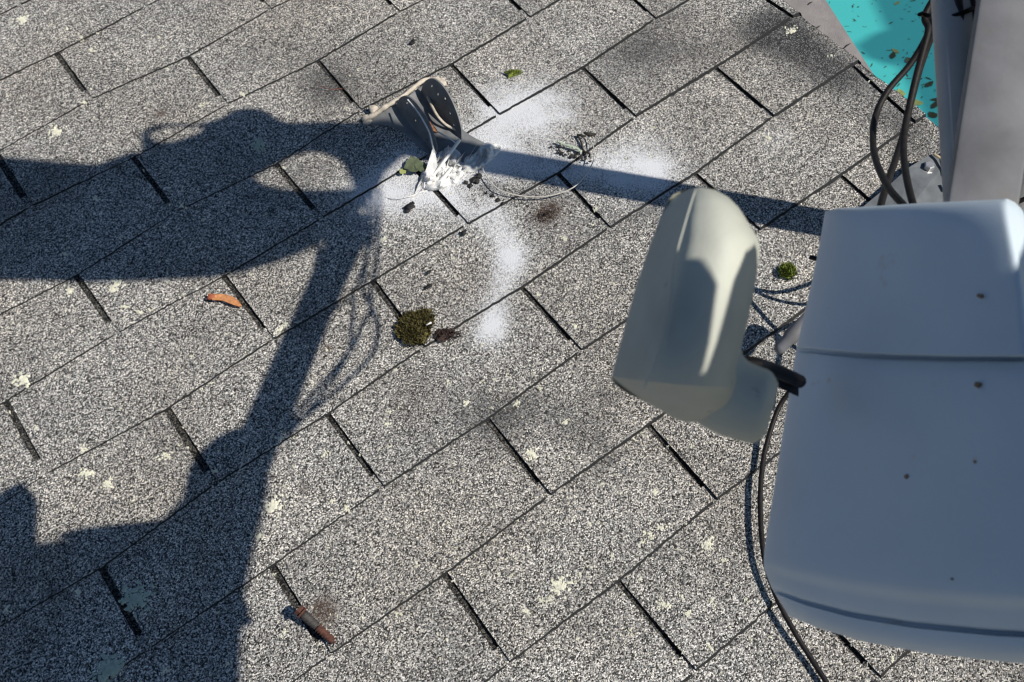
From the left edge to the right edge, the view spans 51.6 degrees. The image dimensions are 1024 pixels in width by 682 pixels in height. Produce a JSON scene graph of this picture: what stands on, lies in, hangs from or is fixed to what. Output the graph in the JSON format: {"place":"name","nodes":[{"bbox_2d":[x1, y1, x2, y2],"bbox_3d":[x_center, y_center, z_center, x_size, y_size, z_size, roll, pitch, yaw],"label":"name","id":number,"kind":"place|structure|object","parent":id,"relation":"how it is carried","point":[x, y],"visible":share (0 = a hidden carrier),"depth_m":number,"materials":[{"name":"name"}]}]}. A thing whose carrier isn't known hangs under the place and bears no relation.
{"place":"outdoors","nodes":[
{"label":"outdoors","id":0,"kind":"place"},
{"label":"ground","id":1,"kind":"structure","parent":0,"visible":0},
{"bbox_2d":[0,0,1023,681],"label":"house","id":2,"kind":"structure","parent":1,"relation":"on","point":[620,78],"depth_m":1.35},
{"bbox_2d":[11,369,29,387],"bbox_3d":[-0.612,0.049,1.325,0.026,0.004,0.027,-34,66,-17],"label":"lichen patch","id":3,"kind":"object","parent":2,"relation":"on","point":[23,379],"visible":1,"depth_m":1.32,"materials":[{"name":"white plant"}]},
{"bbox_2d":[11,13,34,27],"bbox_3d":[-0.751,-0.494,1.629,0.037,0.004,0.026,-34,66,-17],"label":"lichen patch","id":4,"kind":"object","parent":2,"relation":"on","point":[22,20],"visible":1,"depth_m":1.63,"materials":[{"name":"white plant"}]},
{"bbox_2d":[48,125,66,137],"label":"lichen patch","id":5,"kind":"object","parent":2,"relation":"on","point":[56,131],"visible":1,"depth_m":1.52,"materials":[{"name":"white plant"}]},
{"bbox_2d":[78,468,94,479],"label":"lichen patch","id":6,"kind":"object","parent":2,"relation":"on","point":[87,473],"visible":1,"depth_m":1.26,"materials":[{"name":"beige plant"}]},
{"bbox_2d":[88,653,125,681],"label":"lichen patch","id":7,"kind":"object","parent":2,"relation":"on","point":[110,668],"visible":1,"depth_m":1.15,"materials":[{"name":"beige plant"}]},
{"bbox_2d":[100,477,113,487],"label":"lichen patch","id":8,"kind":"object","parent":2,"relation":"on","point":[107,483],"visible":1,"depth_m":1.26,"materials":[{"name":"beige plant"}]},
{"bbox_2d":[109,276,125,291],"bbox_3d":[-0.522,-0.075,1.393,0.023,0.003,0.022,-34,66,-17],"label":"lichen patch","id":9,"kind":"object","parent":2,"relation":"on","point":[115,285],"visible":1,"depth_m":1.39,"materials":[{"name":"white plant"}]},
{"bbox_2d":[118,580,155,617],"bbox_3d":[-0.421,0.288,1.191,0.041,0.004,0.043,-34,66,-17],"label":"lichen patch","id":10,"kind":"object","parent":2,"relation":"on","point":[135,598],"visible":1,"depth_m":1.19,"materials":[{"name":"beige plant"}]},
{"bbox_2d":[206,293,241,306],"bbox_3d":[-0.372,-0.054,1.372,0.049,0.017,0.013,2,47,20],"label":"curled leaf","id":11,"kind":"object","parent":2,"relation":"on","point":[229,299],"visible":1,"depth_m":1.37,"materials":[{"name":"orange plant"}]},
{"bbox_2d":[233,441,245,480],"bbox_3d":[-0.324,0.143,1.264,0.004,0.014,0.050,1,46,18],"label":"dry stem","id":12,"kind":"object","parent":2,"relation":"on","point":[241,461],"visible":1,"depth_m":1.26,"materials":[{"name":"plant"}]},
{"bbox_2d":[247,137,269,153],"bbox_3d":[-0.360,-0.276,1.502,0.028,0.004,0.034,-34,66,-17],"label":"lichen patch","id":13,"kind":"object","parent":2,"relation":"on","point":[257,147],"visible":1,"depth_m":1.50,"materials":[{"name":"grey plant"}]},
{"bbox_2d":[261,494,283,513],"bbox_3d":[-0.281,0.192,1.243,0.028,0.009,0.022,-15,43,2],"label":"lichen patch","id":14,"kind":"object","parent":2,"relation":"on","point":[272,505],"visible":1,"depth_m":1.24,"materials":[{"name":"beige plant"}]},
{"bbox_2d":[294,605,335,644],"bbox_3d":[-0.216,0.311,1.157,0.024,0.028,0.054,-34,66,-17],"label":"rusty screw","id":15,"kind":"object","parent":2,"relation":"on","point":[305,615],"visible":1,"depth_m":1.15,"materials":[{"name":"brown metal"}]},
{"bbox_2d":[399,168,405,173],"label":"curled leaf","id":16,"kind":"object","parent":2,"relation":"on","point":[402,171],"visible":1,"depth_m":1.47,"materials":[{"name":"yellow plant"}]},
{"bbox_2d":[404,201,414,212],"bbox_3d":[-0.140,-0.183,1.445,0.020,0.007,0.013,-34,66,-17],"label":"tar crumb","id":17,"kind":"object","parent":2,"relation":"on","point":[408,207],"visible":1,"depth_m":1.44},
{"bbox_2d":[404,156,423,171],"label":"curled leaf","id":18,"kind":"object","parent":2,"relation":"on","point":[411,161],"visible":1,"depth_m":1.47,"materials":[{"name":"green plant"}]},
{"bbox_2d":[393,305,435,345],"bbox_3d":[-0.122,-0.019,1.351,0.061,0.025,0.056,-34,66,-17],"label":"moss clump","id":19,"kind":"object","parent":2,"relation":"on","point":[414,329],"visible":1,"depth_m":1.34,"materials":[{"name":"green plant"}]},
{"bbox_2d":[414,162,426,171],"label":"curled leaf","id":20,"kind":"object","parent":2,"relation":"on","point":[423,166],"visible":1,"depth_m":1.47,"materials":[{"name":"green plant"}]},
{"bbox_2d":[361,76,501,199],"bbox_3d":[-0.129,-0.297,1.484,0.191,0.057,0.189,-34,66,-17],"label":"old bracket","id":21,"kind":"object","parent":2,"relation":"attached to","point":[424,117],"visible":1,"depth_m":1.50,"materials":[{"name":"grey metal"}]},
{"bbox_2d":[434,328,460,341],"bbox_3d":[-0.082,-0.009,1.345,0.034,0.013,0.020,-15,43,2],"label":"moss clump","id":22,"kind":"object","parent":2,"relation":"on","point":[445,334],"visible":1,"depth_m":1.34,"materials":[{"name":"brown plant"}]},
{"bbox_2d":[0,9,938,681],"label":"lichen","id":23,"kind":"object","parent":2,"relation":"on","point":[346,507],"visible":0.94,"depth_m":1.27},
{"bbox_2d":[464,173,481,187],"bbox_3d":[-0.052,-0.223,1.466,0.029,0.008,0.016,-34,66,-17],"label":"tar crumb","id":24,"kind":"object","parent":2,"relation":"on","point":[474,179],"visible":1,"depth_m":1.46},
{"bbox_2d":[485,192,504,204],"bbox_3d":[-0.024,-0.196,1.451,0.012,0.004,0.032,-34,66,-17],"label":"tar crumb","id":25,"kind":"object","parent":2,"relation":"on","point":[497,199],"visible":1,"depth_m":1.45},
{"bbox_2d":[504,69,522,77],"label":"moss clump","id":26,"kind":"object","parent":2,"relation":"on","point":[512,73],"visible":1,"depth_m":1.56,"materials":[{"name":"green plant"}]},
{"bbox_2d":[524,447,536,460],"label":"lichen patch","id":27,"kind":"object","parent":2,"relation":"on","point":[530,453],"visible":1,"depth_m":1.27,"materials":[{"name":"white plant"}]},
{"bbox_2d":[481,133,594,197],"bbox_3d":[0.046,-0.246,1.469,0.159,0.011,0.115,-34,66,-17],"label":"wire loop","id":28,"kind":"object","parent":2,"relation":"on","point":[547,195],"visible":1,"depth_m":1.45,"materials":[{"name":"grey metal"}]},
{"bbox_2d":[517,202,560,230],"bbox_3d":[0.040,-0.166,1.432,0.066,0.005,0.043,-34,66,-17],"label":"moss clump","id":29,"kind":"object","parent":2,"relation":"on","point":[546,213],"visible":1,"depth_m":1.43,"materials":[{"name":"black plant"}]},
{"bbox_2d":[550,574,572,599],"bbox_3d":[0.056,0.276,1.190,0.029,0.004,0.029,-34,66,-17],"label":"lichen patch","id":30,"kind":"object","parent":2,"relation":"on","point":[560,585],"visible":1,"depth_m":1.19,"materials":[{"name":"beige plant"}]},
{"bbox_2d":[557,140,581,152],"bbox_3d":[0.081,-0.273,1.487,0.038,0.016,0.007,15,52,29],"label":"lichen twig","id":31,"kind":"object","parent":2,"relation":"on","point":[569,146],"visible":1,"depth_m":1.49,"materials":[{"name":"white plant"}]},
{"bbox_2d":[550,132,596,162],"bbox_3d":[0.097,-0.273,1.488,0.068,0.008,0.058,-34,66,-17],"label":"dark twig","id":32,"kind":"object","parent":2,"relation":"on","point":[580,140],"visible":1,"depth_m":1.49,"materials":[{"name":"black wood"}]},
{"bbox_2d":[655,597,670,609],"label":"lichen patch","id":33,"kind":"object","parent":2,"relation":"on","point":[662,603],"visible":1,"depth_m":1.18,"materials":[{"name":"beige plant"}]},
{"bbox_2d":[700,535,714,552],"bbox_3d":[0.224,0.233,1.214,0.018,0.010,0.021,-8,44,9],"label":"lichen patch","id":34,"kind":"object","parent":2,"relation":"on","point":[707,544],"visible":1,"depth_m":1.21,"materials":[{"name":"beige plant"}]},
{"bbox_2d":[777,262,797,279],"bbox_3d":[0.361,-0.090,1.385,0.028,0.023,0.027,-18,43,-1],"label":"moss clump","id":35,"kind":"object","parent":2,"relation":"on","point":[787,271],"visible":1,"depth_m":1.38,"materials":[{"name":"green plant"}]},
{"bbox_2d":[784,25,797,35],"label":"lichen patch","id":36,"kind":"object","parent":2,"relation":"on","point":[791,31],"visible":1,"depth_m":1.60,"materials":[{"name":"white plant"}]},
{"bbox_2d":[758,392,828,681],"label":"coax cable","id":37,"kind":"object","parent":2,"relation":"on","point":[807,652],"visible":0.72,"depth_m":1.21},
{"bbox_2d":[612,0,1023,662],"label":"satellite antenna","id":38,"kind":"object","parent":2,"relation":"on","point":[896,516],"visible":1,"depth_m":0.50,"materials":[{"name":"grey plastic"}]},
{"bbox_2d":[869,11,930,204],"bbox_3d":[0.320,-0.259,0.682,0.121,0.232,0.389,28,59,37],"label":"coax cable","id":39,"kind":"object","parent":38,"relation":"attached to","point":[896,197],"visible":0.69,"depth_m":0.76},
{"bbox_2d":[877,13,932,205],"bbox_3d":[0.312,-0.258,0.688,0.388,0.252,0.086,-41,48,-23],"label":"coax cable","id":40,"kind":"object","parent":38,"relation":"attached to","point":[882,198],"visible":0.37,"depth_m":0.74,"materials":[{"name":"black rubber"}]},
{"bbox_2d":[900,0,931,203],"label":"coax cable","id":41,"kind":"object","parent":38,"relation":"attached to","point":[926,23],"visible":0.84,"depth_m":0.74,"materials":[{"name":"black rubber"}]},
{"bbox_2d":[809,197,1023,260],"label":"coax cable","id":42,"kind":"object","parent":38,"relation":"attached to","point":[814,258],"visible":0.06,"depth_m":1.29,"materials":[{"name":"black rubber"}]},
{"bbox_2d":[917,6,974,18],"bbox_3d":[0.291,-0.219,0.706,0.029,0.051,0.088,-11,44,7],"label":"cable tie","id":43,"kind":"object","parent":38,"relation":"attached to","point":[959,13],"visible":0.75,"depth_m":0.66,"materials":[{"name":"black paint"}]},
{"bbox_2d":[954,0,964,19],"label":"coax cable","id":44,"kind":"object","parent":38,"relation":"attached to","point":[959,5],"visible":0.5,"depth_m":0.66,"materials":[{"name":"black rubber"}]},
{"bbox_2d":[970,0,975,18],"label":"coax cable","id":45,"kind":"object","parent":38,"relation":"attached to","point":[973,2],"visible":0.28,"depth_m":0.67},
{"bbox_2d":[826,0,937,125],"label":"painted deck","id":46,"kind":"structure","parent":1,"relation":"on","point":[873,40],"depth_m":6.52,"materials":[{"name":"teal paint"}]},
{"bbox_2d":[829,0,934,98],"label":"leaf litter","id":47,"kind":"object","parent":46,"relation":"on","point":[889,50],"visible":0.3,"depth_m":6.39,"materials":[{"name":"brown plant"}]},
{"bbox_2d":[890,51,895,58],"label":"fallen leaf","id":48,"kind":"object","parent":46,"relation":"on","point":[893,54],"visible":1,"depth_m":6.36,"materials":[{"name":"brown plant"}]},
{"bbox_2d":[897,89,904,95],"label":"fallen leaf","id":49,"kind":"object","parent":46,"relation":"on","point":[901,92],"visible":0.49,"depth_m":6.09,"materials":[{"name":"yellow plant"}]},
{"bbox_2d":[914,100,922,104],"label":"fallen leaf","id":50,"kind":"object","parent":46,"relation":"on","point":[917,102],"visible":0.42,"depth_m":5.99,"materials":[{"name":"plant"}]},
{"bbox_2d":[925,81,932,86],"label":"fallen leaf","id":51,"kind":"object","parent":46,"relation":"on","point":[930,83],"visible":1,"depth_m":6.09,"materials":[{"name":"brown plant"}]},
{"bbox_2d":[928,112,937,117],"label":"fallen leaf","id":52,"kind":"object","parent":46,"relation":"on","point":[932,114],"visible":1,"depth_m":5.88,"materials":[{"name":"brown plant"}]},
{"bbox_2d":[931,101,936,107],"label":"fallen leaf","id":53,"kind":"object","parent":46,"relation":"on","point":[934,105],"visible":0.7,"depth_m":5.94,"materials":[{"name":"plant"}]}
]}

